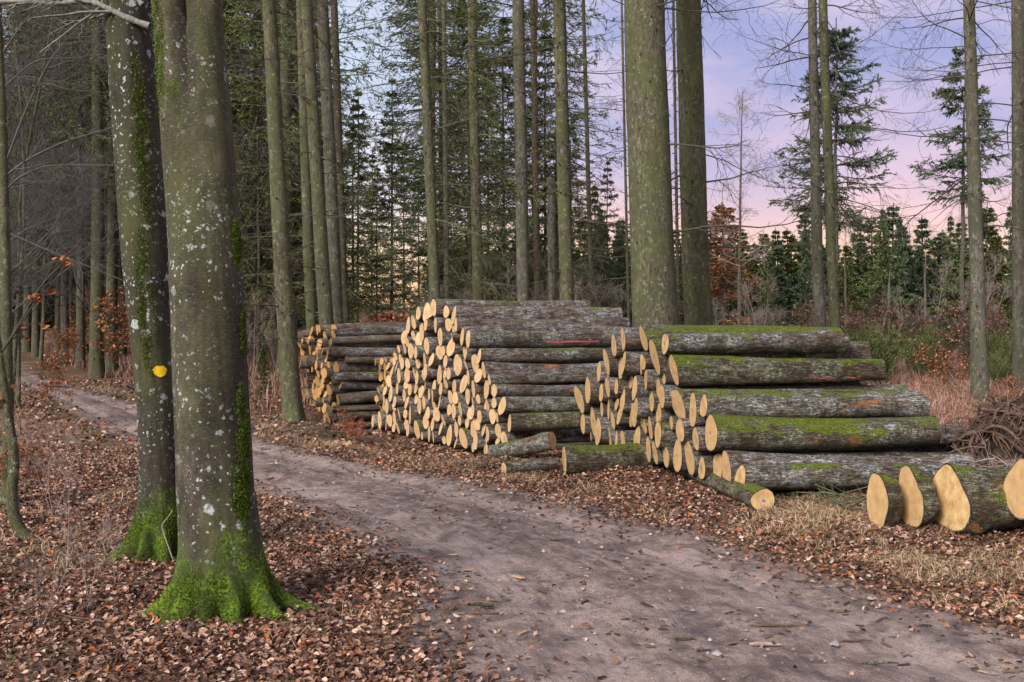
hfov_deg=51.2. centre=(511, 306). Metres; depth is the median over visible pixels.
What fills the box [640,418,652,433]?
log
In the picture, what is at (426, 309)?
log
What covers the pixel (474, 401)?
log
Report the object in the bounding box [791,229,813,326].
conifer
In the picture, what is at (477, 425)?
log
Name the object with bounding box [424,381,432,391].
log
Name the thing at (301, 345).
pole
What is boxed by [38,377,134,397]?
fallen twigs
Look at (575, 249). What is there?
conifer
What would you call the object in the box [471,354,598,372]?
log
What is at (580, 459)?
log
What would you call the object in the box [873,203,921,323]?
conifer
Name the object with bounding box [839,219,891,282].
bare tree
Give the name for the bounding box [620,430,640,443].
log
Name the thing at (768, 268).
conifer
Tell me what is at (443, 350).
log
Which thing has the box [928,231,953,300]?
conifer
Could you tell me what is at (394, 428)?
log
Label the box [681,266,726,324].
conifer
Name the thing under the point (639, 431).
log
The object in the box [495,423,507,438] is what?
log
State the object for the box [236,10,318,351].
spruce tree
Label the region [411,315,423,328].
log
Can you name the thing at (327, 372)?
pole
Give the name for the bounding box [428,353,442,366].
log
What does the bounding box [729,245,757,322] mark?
conifer
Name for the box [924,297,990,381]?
beech shrub
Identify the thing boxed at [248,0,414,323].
spruce tree
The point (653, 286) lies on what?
spruce tree
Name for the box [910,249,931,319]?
conifer
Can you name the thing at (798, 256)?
conifer
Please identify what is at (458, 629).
bark chips
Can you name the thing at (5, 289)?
young beech
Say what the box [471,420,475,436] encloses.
log
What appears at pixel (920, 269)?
conifer
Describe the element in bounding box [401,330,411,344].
log
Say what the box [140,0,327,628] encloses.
beech tree
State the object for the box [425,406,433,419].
log
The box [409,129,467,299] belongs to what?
spruce tree
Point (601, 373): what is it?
log
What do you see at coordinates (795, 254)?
conifer
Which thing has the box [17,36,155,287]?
bare beech
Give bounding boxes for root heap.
[941,371,1023,468]
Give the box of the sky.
[2,0,1011,307]
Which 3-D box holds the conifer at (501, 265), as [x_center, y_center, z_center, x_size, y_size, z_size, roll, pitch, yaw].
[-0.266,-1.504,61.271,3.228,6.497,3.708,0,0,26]
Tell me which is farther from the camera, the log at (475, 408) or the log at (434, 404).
the log at (434, 404)
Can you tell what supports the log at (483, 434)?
on the log at (479, 442)
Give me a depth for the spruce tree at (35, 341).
37.54 m
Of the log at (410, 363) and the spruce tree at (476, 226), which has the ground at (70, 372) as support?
the spruce tree at (476, 226)
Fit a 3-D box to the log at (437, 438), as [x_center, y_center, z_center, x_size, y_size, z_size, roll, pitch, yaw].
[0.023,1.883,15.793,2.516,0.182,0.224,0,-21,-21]
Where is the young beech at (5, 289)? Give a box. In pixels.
[0,0,124,503]
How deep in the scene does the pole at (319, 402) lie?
18.91 m
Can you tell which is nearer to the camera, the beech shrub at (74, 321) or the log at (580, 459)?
the log at (580, 459)
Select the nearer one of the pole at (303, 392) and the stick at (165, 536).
the stick at (165, 536)
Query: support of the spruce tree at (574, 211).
on the ground at (70, 372)
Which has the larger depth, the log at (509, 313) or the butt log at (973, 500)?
the log at (509, 313)
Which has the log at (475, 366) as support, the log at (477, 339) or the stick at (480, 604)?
the log at (477, 339)
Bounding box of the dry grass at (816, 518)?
[0,384,1023,666]
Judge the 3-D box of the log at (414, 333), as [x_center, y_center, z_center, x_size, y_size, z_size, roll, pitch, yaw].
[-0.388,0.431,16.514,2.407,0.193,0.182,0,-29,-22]
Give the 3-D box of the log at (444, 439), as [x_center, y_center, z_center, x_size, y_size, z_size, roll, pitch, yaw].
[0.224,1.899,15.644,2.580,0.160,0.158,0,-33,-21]
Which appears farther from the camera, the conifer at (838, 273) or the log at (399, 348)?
the conifer at (838, 273)
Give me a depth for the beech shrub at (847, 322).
30.07 m
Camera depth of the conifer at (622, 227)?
57.87 m
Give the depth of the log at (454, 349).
14.80 m
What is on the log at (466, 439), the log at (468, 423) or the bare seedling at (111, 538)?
the log at (468, 423)
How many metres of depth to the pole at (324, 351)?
18.80 m
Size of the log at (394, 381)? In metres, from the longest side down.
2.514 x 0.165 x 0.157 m
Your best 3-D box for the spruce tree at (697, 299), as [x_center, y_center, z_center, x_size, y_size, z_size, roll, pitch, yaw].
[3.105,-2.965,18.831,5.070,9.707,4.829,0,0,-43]
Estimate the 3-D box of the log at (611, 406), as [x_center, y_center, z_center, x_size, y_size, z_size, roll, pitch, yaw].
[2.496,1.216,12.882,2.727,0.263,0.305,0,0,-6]
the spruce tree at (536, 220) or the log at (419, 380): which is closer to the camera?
the log at (419, 380)
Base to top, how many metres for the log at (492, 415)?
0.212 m
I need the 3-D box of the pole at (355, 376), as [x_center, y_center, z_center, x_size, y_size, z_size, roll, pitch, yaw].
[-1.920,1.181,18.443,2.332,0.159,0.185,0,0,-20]
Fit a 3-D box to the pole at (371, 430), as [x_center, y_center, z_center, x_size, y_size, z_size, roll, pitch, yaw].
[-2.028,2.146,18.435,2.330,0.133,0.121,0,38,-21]
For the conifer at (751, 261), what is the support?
on the ground at (70, 372)
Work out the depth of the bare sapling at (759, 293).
41.70 m
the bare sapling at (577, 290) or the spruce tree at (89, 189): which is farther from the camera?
the spruce tree at (89, 189)
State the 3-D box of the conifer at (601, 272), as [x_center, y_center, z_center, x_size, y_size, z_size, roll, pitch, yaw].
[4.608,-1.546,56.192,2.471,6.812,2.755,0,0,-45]
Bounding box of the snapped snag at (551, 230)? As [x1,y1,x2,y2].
[544,177,558,299]
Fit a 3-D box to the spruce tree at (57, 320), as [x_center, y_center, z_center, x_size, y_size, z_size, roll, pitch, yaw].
[-15.112,-9.371,35.733,5.034,22.676,4.722,0,0,23]
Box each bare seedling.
[0,352,42,438]
[0,417,86,515]
[18,540,81,623]
[50,457,95,566]
[60,517,122,596]
[100,501,128,582]
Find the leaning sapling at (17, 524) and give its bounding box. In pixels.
[0,250,71,539]
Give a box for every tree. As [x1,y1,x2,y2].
[0,0,177,565]
[2,4,78,148]
[3,0,74,331]
[3,0,119,363]
[3,0,159,377]
[3,3,76,165]
[3,5,73,351]
[4,3,88,356]
[5,5,158,368]
[6,0,160,372]
[6,34,50,301]
[7,5,106,360]
[8,30,50,339]
[10,6,90,329]
[27,6,119,352]
[39,3,158,359]
[50,6,90,321]
[55,34,159,348]
[75,134,119,342]
[102,0,269,254]
[107,0,256,152]
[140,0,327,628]
[155,5,268,209]
[222,2,272,329]
[223,0,271,276]
[223,0,399,379]
[224,0,266,269]
[225,0,345,363]
[226,0,401,324]
[228,0,370,329]
[228,0,373,422]
[229,0,345,364]
[233,0,350,267]
[233,33,316,376]
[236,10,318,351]
[238,5,353,301]
[239,0,353,295]
[243,25,319,346]
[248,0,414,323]
[250,0,386,316]
[289,0,404,322]
[305,0,514,353]
[315,19,362,262]
[316,93,389,321]
[317,90,398,322]
[345,178,368,319]
[345,181,363,300]
[347,79,427,320]
[347,153,397,311]
[350,0,512,301]
[352,0,555,300]
[353,166,406,321]
[364,0,501,192]
[365,0,501,298]
[366,0,504,298]
[367,138,444,320]
[367,152,421,313]
[380,0,623,300]
[383,0,547,300]
[388,177,427,310]
[409,0,531,299]
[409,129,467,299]
[417,0,515,286]
[449,0,614,300]
[450,0,672,307]
[450,66,514,300]
[453,11,556,300]
[460,0,604,299]
[467,38,576,300]
[488,21,608,300]
[492,0,627,299]
[529,0,631,307]
[541,128,606,299]
[573,0,832,326]
[579,0,822,326]
[583,159,630,311]
[587,0,630,321]
[668,2,724,324]
[707,87,779,324]
[708,202,760,324]
[714,0,962,326]
[752,0,951,327]
[763,17,897,291]
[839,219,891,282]
[850,0,1023,409]
[860,0,1023,390]
[896,226,934,297]
[907,45,1011,358]
[915,216,960,300]
[943,208,997,299]
[964,266,970,404]
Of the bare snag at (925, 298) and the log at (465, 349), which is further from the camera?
the bare snag at (925, 298)
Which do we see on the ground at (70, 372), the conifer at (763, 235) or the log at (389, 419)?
the conifer at (763, 235)
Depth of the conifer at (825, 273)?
61.70 m
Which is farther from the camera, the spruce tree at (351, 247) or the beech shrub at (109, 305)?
the spruce tree at (351, 247)
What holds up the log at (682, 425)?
on the log at (693, 455)
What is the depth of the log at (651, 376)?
11.56 m
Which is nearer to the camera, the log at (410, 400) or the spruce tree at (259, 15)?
the log at (410, 400)
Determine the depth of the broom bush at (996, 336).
24.91 m
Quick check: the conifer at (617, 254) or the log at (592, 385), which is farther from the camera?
the conifer at (617, 254)
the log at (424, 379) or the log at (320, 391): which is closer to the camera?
the log at (424, 379)
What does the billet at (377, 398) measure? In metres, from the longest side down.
0.973 x 0.135 x 0.111 m
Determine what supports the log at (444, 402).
on the log at (437, 413)
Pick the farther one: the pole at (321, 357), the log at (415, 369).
the pole at (321, 357)
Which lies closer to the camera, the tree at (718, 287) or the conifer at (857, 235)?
the tree at (718, 287)
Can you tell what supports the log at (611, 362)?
on the log
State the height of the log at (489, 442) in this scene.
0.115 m
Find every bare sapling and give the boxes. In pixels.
[73,282,124,337]
[246,286,277,385]
[253,309,301,366]
[352,304,377,322]
[414,284,471,304]
[471,258,513,297]
[488,260,530,300]
[502,281,579,300]
[531,273,622,306]
[574,273,586,299]
[615,287,631,310]
[712,292,732,324]
[724,275,763,324]
[725,272,784,325]
[729,305,786,325]
[742,294,761,324]
[752,308,789,325]
[813,306,853,326]
[873,287,898,338]
[892,280,914,327]
[893,296,909,328]
[910,307,931,324]
[922,257,956,318]
[946,278,1006,325]
[957,277,1011,323]
[960,250,1011,327]
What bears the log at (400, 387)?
on the log at (398, 402)
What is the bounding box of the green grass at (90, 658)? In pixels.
[0,392,149,679]
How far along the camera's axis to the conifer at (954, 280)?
57.86 m
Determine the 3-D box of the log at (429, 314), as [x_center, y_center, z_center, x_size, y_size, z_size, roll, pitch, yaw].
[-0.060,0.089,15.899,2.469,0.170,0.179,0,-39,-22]
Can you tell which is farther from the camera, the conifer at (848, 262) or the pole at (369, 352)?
the conifer at (848, 262)
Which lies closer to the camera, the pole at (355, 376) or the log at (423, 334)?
the log at (423, 334)
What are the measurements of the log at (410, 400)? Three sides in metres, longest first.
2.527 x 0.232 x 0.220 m
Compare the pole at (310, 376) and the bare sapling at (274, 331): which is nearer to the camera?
the pole at (310, 376)
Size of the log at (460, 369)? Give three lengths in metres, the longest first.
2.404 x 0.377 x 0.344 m
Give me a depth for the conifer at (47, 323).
92.86 m
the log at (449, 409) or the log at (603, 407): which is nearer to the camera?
the log at (603, 407)
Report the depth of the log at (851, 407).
10.36 m
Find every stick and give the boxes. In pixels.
[162,510,172,558]
[467,602,493,606]
[674,637,696,640]
[749,641,781,645]
[750,624,798,626]
[838,639,871,642]
[857,661,898,664]
[916,624,934,626]
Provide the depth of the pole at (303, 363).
19.87 m
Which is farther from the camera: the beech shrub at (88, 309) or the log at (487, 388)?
the beech shrub at (88, 309)
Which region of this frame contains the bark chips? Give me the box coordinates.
[84,428,1023,681]
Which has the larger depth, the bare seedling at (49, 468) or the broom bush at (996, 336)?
the broom bush at (996, 336)
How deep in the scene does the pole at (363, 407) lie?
18.18 m
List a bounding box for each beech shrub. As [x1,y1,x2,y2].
[0,424,57,505]
[30,349,78,421]
[44,326,89,370]
[49,302,89,346]
[61,325,85,359]
[85,286,105,333]
[85,293,104,329]
[86,285,128,359]
[91,290,132,376]
[103,331,123,371]
[332,406,356,435]
[345,418,366,443]
[354,310,402,322]
[360,308,411,321]
[401,296,442,314]
[720,313,755,324]
[783,298,829,326]
[826,297,874,340]
[840,315,858,337]
[848,315,867,333]
[857,294,897,337]
[876,296,932,372]
[910,343,969,394]
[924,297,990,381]
[948,295,1003,350]
[986,304,1011,344]
[993,375,1021,401]
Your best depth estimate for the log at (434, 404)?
15.36 m
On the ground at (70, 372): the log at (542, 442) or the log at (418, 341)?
the log at (542, 442)
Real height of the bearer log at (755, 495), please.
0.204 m
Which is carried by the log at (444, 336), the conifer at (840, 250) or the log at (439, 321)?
the log at (439, 321)
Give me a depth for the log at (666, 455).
11.19 m
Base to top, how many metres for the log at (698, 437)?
0.256 m
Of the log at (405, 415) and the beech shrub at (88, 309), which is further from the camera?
the beech shrub at (88, 309)
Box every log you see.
[371,414,378,427]
[378,410,386,429]
[383,386,389,395]
[385,398,393,414]
[385,417,391,430]
[386,375,392,386]
[386,414,393,426]
[388,384,402,401]
[390,365,396,377]
[391,376,397,385]
[392,424,397,432]
[393,352,401,360]
[393,395,405,407]
[393,410,404,425]
[396,382,403,393]
[396,422,405,433]
[397,345,402,352]
[397,367,404,383]
[397,407,407,419]
[400,357,408,369]
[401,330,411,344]
[402,389,414,401]
[403,344,407,353]
[403,380,411,388]
[403,409,408,418]
[404,337,414,346]
[404,368,414,382]
[404,396,415,408]
[404,419,408,429]
[405,358,415,368]
[406,316,418,334]
[406,423,415,436]
[408,343,415,359]
[408,383,415,395]
[409,405,423,424]
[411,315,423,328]
[411,330,418,340]
[412,367,421,377]
[414,345,424,359]
[414,384,420,393]
[414,394,418,404]
[414,420,427,438]
[415,332,423,344]
[415,370,433,384]
[416,306,423,319]
[416,359,423,368]
[417,398,425,414]
[418,385,427,398]
[419,323,437,340]
[421,431,427,439]
[422,369,436,380]
[422,395,431,409]
[423,302,433,320]
[423,352,430,363]
[423,363,437,378]
[423,414,430,428]
[424,319,434,330]
[424,337,438,354]
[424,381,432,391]
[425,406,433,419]
[427,308,433,317]
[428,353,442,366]
[428,388,431,399]
[428,426,432,441]
[430,299,589,316]
[431,389,439,401]
[431,418,440,430]
[432,380,439,388]
[432,401,438,408]
[432,431,442,442]
[433,407,446,421]
[434,316,445,332]
[436,345,443,359]
[437,364,444,383]
[438,327,451,346]
[438,395,451,409]
[438,422,448,434]
[439,382,452,394]
[440,345,446,355]
[441,413,454,424]
[442,435,451,443]
[443,305,608,317]
[443,355,453,367]
[443,378,453,388]
[445,318,452,331]
[446,338,463,356]
[446,366,462,379]
[446,424,456,445]
[447,404,451,415]
[448,390,452,403]
[450,331,460,341]
[451,306,622,324]
[452,379,466,392]
[452,391,465,403]
[452,404,459,418]
[453,354,466,376]
[454,317,629,331]
[454,421,465,437]
[454,438,463,448]
[458,401,471,416]
[458,415,465,425]
[459,374,471,392]
[459,428,472,448]
[460,321,621,345]
[463,346,610,358]
[464,351,477,360]
[464,361,472,369]
[465,388,472,404]
[465,417,471,428]
[466,330,620,348]
[467,369,475,384]
[467,407,473,419]
[470,404,484,417]
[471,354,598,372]
[471,380,483,397]
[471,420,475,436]
[471,443,483,451]
[472,397,477,404]
[473,418,490,429]
[473,430,487,449]
[474,368,485,382]
[476,394,488,403]
[477,347,603,364]
[477,410,489,422]
[481,423,495,436]
[482,361,597,378]
[484,379,585,398]
[484,444,493,453]
[485,437,494,443]
[486,399,496,410]
[486,426,497,440]
[488,372,596,384]
[488,431,555,458]
[489,408,507,424]
[491,384,584,396]
[491,397,501,408]
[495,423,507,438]
[496,412,508,422]
[498,396,579,415]
[500,429,590,443]
[501,457,558,474]
[508,411,581,432]
[554,442,595,449]
[562,443,662,474]
[574,386,600,413]
[580,414,595,433]
[585,376,604,403]
[590,406,601,436]
[590,432,594,441]
[595,417,611,444]
[597,361,606,381]
[599,383,616,401]
[600,402,607,416]
[603,348,619,375]
[605,377,620,397]
[607,399,615,419]
[608,426,617,444]
[611,334,649,356]
[611,411,636,429]
[614,378,628,394]
[615,398,620,410]
[615,430,621,443]
[616,404,629,424]
[618,357,629,378]
[620,388,633,411]
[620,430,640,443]
[621,327,644,350]
[621,351,649,375]
[629,376,634,388]
[630,402,644,426]
[632,375,865,400]
[634,397,655,418]
[634,426,650,446]
[639,325,842,350]
[640,354,654,369]
[640,363,644,375]
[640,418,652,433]
[644,369,662,389]
[646,436,657,462]
[648,416,661,439]
[649,339,870,374]
[649,390,661,411]
[652,440,669,464]
[655,421,676,448]
[656,378,860,397]
[656,403,676,424]
[659,384,909,408]
[662,331,849,354]
[662,373,850,384]
[662,446,673,467]
[663,464,774,510]
[668,354,884,385]
[670,416,678,429]
[671,389,919,417]
[673,438,687,472]
[676,416,938,441]
[684,440,952,475]
[689,392,930,426]
[692,423,964,450]
[698,456,713,479]
[700,394,894,417]
[705,414,941,452]
[713,451,984,476]
[722,450,974,481]
[734,463,965,489]
[866,472,902,526]
[898,464,939,527]
[933,462,1023,534]
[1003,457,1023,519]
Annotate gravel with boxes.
[254,453,999,681]
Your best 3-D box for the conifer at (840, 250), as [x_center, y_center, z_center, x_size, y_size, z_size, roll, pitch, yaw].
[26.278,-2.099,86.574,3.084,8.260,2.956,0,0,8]
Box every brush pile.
[892,370,968,451]
[941,430,1016,467]
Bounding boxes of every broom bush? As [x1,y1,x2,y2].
[841,318,916,383]
[866,346,900,384]
[871,335,907,360]
[881,325,933,363]
[891,330,951,382]
[902,321,942,340]
[915,324,959,358]
[956,328,1008,373]
[964,350,1011,388]
[968,343,1011,374]
[988,331,1011,381]
[995,349,1011,375]
[1002,326,1011,347]
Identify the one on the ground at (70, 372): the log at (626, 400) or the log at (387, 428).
the log at (387, 428)
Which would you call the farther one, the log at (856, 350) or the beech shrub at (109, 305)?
the beech shrub at (109, 305)
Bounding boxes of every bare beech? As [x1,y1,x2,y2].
[0,0,120,323]
[0,5,114,406]
[0,11,98,324]
[3,0,116,399]
[6,5,159,320]
[7,5,151,365]
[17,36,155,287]
[102,0,340,305]
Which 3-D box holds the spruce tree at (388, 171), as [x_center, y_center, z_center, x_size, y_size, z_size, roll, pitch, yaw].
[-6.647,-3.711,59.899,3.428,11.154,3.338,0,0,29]
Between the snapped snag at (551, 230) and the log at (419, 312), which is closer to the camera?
the log at (419, 312)
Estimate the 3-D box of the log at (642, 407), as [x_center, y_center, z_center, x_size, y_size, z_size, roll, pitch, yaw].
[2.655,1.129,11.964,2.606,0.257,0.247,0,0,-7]
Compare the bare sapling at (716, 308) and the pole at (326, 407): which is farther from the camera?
the bare sapling at (716, 308)
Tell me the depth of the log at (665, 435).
11.21 m
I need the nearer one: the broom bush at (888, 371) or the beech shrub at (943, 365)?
the beech shrub at (943, 365)
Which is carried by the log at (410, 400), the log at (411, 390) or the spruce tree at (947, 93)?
the log at (411, 390)
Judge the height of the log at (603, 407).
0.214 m
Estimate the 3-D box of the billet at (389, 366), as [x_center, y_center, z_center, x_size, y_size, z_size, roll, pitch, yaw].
[-1.560,0.962,17.272,0.980,0.151,0.123,0,25,-23]
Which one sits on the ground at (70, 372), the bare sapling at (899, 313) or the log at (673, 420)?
the bare sapling at (899, 313)
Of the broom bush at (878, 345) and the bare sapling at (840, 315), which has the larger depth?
the bare sapling at (840, 315)
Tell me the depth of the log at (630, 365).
12.06 m
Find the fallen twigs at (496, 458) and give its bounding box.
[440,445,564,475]
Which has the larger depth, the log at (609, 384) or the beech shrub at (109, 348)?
the beech shrub at (109, 348)
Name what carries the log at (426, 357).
on the log at (429, 372)
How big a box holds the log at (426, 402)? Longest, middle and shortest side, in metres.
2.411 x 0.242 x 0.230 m
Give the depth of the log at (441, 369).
15.24 m
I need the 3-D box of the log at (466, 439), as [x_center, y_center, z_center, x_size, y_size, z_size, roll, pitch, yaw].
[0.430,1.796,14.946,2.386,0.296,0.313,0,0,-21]
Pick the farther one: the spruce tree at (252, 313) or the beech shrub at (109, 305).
the spruce tree at (252, 313)
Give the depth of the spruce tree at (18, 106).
27.68 m
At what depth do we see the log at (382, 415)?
17.04 m
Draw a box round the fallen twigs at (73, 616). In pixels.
[0,487,402,681]
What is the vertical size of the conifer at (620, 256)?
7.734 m
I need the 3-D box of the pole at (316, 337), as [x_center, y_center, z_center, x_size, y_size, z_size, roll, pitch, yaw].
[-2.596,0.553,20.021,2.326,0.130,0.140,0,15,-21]
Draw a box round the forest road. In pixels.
[21,340,1023,681]
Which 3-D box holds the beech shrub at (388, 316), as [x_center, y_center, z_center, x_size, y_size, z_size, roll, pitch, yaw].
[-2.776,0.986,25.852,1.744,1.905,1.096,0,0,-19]
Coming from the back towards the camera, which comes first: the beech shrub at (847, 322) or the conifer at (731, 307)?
the conifer at (731, 307)
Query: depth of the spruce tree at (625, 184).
23.98 m
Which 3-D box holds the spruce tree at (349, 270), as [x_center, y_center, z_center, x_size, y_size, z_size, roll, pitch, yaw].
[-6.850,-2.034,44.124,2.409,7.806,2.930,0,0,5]
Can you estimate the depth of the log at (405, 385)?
16.27 m
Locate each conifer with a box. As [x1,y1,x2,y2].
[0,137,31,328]
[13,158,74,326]
[13,285,54,326]
[45,236,76,326]
[74,239,90,324]
[242,210,270,327]
[245,183,271,331]
[255,334,273,398]
[296,186,305,328]
[298,277,318,327]
[415,225,438,313]
[449,238,466,299]
[489,228,516,300]
[491,231,530,299]
[530,233,547,298]
[572,231,580,297]
[574,216,593,292]
[575,181,614,306]
[581,216,626,316]
[584,236,610,306]
[603,220,630,310]
[603,235,632,326]
[612,216,630,308]
[619,266,631,318]
[673,230,682,322]
[674,243,682,311]
[675,256,683,324]
[680,281,721,324]
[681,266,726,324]
[708,234,721,317]
[712,253,750,324]
[713,243,751,324]
[719,240,762,324]
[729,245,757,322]
[735,232,758,313]
[735,242,778,323]
[745,244,761,302]
[749,237,784,325]
[750,238,807,325]
[751,231,774,306]
[755,227,787,321]
[761,228,810,325]
[771,253,797,324]
[783,227,825,325]
[788,238,801,313]
[789,214,828,318]
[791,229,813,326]
[807,243,842,326]
[823,253,841,314]
[827,235,842,290]
[827,245,863,314]
[838,268,860,328]
[839,257,869,323]
[840,238,875,316]
[849,220,869,309]
[850,251,886,323]
[853,219,914,329]
[856,216,890,328]
[861,208,904,335]
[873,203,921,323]
[880,218,916,332]
[881,237,934,329]
[884,226,911,313]
[900,215,952,333]
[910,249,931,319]
[919,234,949,330]
[927,222,1003,324]
[927,236,958,328]
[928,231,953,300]
[929,215,969,335]
[932,256,959,331]
[954,204,1010,334]
[964,212,998,304]
[984,230,1011,336]
[988,246,1008,327]
[992,202,1011,338]
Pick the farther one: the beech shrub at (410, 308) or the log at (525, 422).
the beech shrub at (410, 308)
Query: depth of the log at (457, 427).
14.76 m
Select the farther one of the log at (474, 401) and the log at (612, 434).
the log at (474, 401)
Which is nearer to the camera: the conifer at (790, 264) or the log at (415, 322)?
the log at (415, 322)
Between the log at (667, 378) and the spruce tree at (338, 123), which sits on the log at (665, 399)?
the log at (667, 378)
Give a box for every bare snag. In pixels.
[843,256,847,319]
[887,270,890,331]
[924,256,927,324]
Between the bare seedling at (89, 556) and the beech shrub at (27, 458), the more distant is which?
the beech shrub at (27, 458)
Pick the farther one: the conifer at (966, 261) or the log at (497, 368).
the conifer at (966, 261)
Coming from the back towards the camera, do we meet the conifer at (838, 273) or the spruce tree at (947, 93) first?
the conifer at (838, 273)
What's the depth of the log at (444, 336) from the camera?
15.11 m
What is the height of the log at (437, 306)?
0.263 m
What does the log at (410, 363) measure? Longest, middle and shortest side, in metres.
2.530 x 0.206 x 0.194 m
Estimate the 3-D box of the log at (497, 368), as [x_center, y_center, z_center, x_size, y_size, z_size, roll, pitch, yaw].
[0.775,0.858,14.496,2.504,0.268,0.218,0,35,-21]
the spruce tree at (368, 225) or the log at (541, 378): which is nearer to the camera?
the log at (541, 378)
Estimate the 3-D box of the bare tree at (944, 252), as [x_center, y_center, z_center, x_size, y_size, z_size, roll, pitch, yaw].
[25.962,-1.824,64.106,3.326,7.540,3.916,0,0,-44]
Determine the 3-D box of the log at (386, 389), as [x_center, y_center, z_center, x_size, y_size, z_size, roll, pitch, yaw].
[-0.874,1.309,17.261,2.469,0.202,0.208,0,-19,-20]
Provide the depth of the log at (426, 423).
15.67 m
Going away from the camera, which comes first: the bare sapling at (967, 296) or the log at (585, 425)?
the log at (585, 425)
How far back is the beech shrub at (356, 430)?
14.98 m
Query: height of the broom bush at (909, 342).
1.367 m
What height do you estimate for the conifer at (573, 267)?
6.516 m
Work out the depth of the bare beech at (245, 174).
27.08 m
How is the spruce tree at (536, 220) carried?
on the ground at (70, 372)
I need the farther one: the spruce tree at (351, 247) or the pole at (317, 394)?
the spruce tree at (351, 247)
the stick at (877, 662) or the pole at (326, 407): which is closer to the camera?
the stick at (877, 662)
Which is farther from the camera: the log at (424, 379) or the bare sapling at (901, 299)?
the bare sapling at (901, 299)
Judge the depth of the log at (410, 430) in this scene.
16.01 m
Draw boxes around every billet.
[374,395,382,401]
[375,357,384,365]
[377,387,383,392]
[386,362,392,370]
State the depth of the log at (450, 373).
14.88 m
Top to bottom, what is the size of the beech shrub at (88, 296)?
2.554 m
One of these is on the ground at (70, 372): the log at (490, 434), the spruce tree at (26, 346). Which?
the spruce tree at (26, 346)
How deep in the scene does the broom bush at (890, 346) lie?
27.15 m
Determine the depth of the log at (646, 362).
11.71 m
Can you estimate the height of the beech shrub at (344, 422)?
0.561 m
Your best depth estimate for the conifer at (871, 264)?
59.74 m
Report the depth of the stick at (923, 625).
6.08 m
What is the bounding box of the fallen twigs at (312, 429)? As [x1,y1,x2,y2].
[251,412,366,436]
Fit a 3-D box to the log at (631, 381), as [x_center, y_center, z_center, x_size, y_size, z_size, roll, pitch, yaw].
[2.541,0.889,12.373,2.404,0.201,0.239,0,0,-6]
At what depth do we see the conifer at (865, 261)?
63.88 m
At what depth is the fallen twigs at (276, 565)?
7.00 m
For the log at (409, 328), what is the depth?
16.18 m
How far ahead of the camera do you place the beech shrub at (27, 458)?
9.61 m
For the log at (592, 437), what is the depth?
13.33 m
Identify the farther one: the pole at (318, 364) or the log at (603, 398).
the pole at (318, 364)
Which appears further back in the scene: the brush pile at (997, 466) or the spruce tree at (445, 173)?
the spruce tree at (445, 173)
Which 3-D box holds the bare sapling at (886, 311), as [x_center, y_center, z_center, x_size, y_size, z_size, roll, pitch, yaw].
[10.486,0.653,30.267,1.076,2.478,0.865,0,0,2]
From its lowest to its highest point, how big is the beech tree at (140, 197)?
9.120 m
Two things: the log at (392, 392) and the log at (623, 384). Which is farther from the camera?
the log at (392, 392)
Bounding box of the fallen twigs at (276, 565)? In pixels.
[161,526,349,622]
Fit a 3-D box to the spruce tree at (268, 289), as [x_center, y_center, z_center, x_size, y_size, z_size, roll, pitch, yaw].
[-8.522,-6.284,39.802,5.007,16.731,5.142,0,0,8]
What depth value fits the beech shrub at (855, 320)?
35.72 m
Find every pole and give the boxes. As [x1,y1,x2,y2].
[298,342,308,348]
[299,355,311,368]
[300,349,309,355]
[302,330,309,336]
[302,388,307,400]
[306,372,316,381]
[306,393,312,402]
[307,355,316,365]
[309,337,316,345]
[310,326,316,335]
[311,336,323,339]
[315,360,324,369]
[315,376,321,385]
[315,386,322,397]
[316,324,323,335]
[316,370,321,377]
[316,398,322,406]
[317,339,328,346]
[318,325,330,332]
[318,349,326,359]
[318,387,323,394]
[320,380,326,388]
[321,347,326,354]
[321,362,326,368]
[322,367,334,378]
[322,377,330,383]
[322,403,331,413]
[323,397,327,402]
[324,330,400,339]
[324,413,330,424]
[326,353,344,361]
[326,410,379,423]
[327,362,333,367]
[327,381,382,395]
[329,339,401,347]
[329,346,397,356]
[329,395,336,405]
[330,335,401,345]
[330,376,380,384]
[331,322,406,326]
[331,324,405,328]
[331,326,405,336]
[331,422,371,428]
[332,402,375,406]
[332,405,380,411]
[333,361,378,371]
[334,372,378,380]
[336,390,379,404]
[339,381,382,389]
[345,356,393,362]
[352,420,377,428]
[360,429,379,431]
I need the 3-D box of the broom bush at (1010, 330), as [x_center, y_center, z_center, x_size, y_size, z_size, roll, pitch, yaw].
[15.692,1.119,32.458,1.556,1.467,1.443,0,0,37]
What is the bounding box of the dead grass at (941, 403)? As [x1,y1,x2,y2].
[0,339,1023,438]
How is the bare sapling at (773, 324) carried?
on the ground at (70, 372)
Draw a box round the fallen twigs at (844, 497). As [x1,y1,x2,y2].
[780,466,879,512]
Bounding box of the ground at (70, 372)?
[0,308,1023,681]
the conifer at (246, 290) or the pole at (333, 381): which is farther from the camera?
the conifer at (246, 290)
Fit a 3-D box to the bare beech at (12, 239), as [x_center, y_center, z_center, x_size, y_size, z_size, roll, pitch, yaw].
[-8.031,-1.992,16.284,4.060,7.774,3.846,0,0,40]

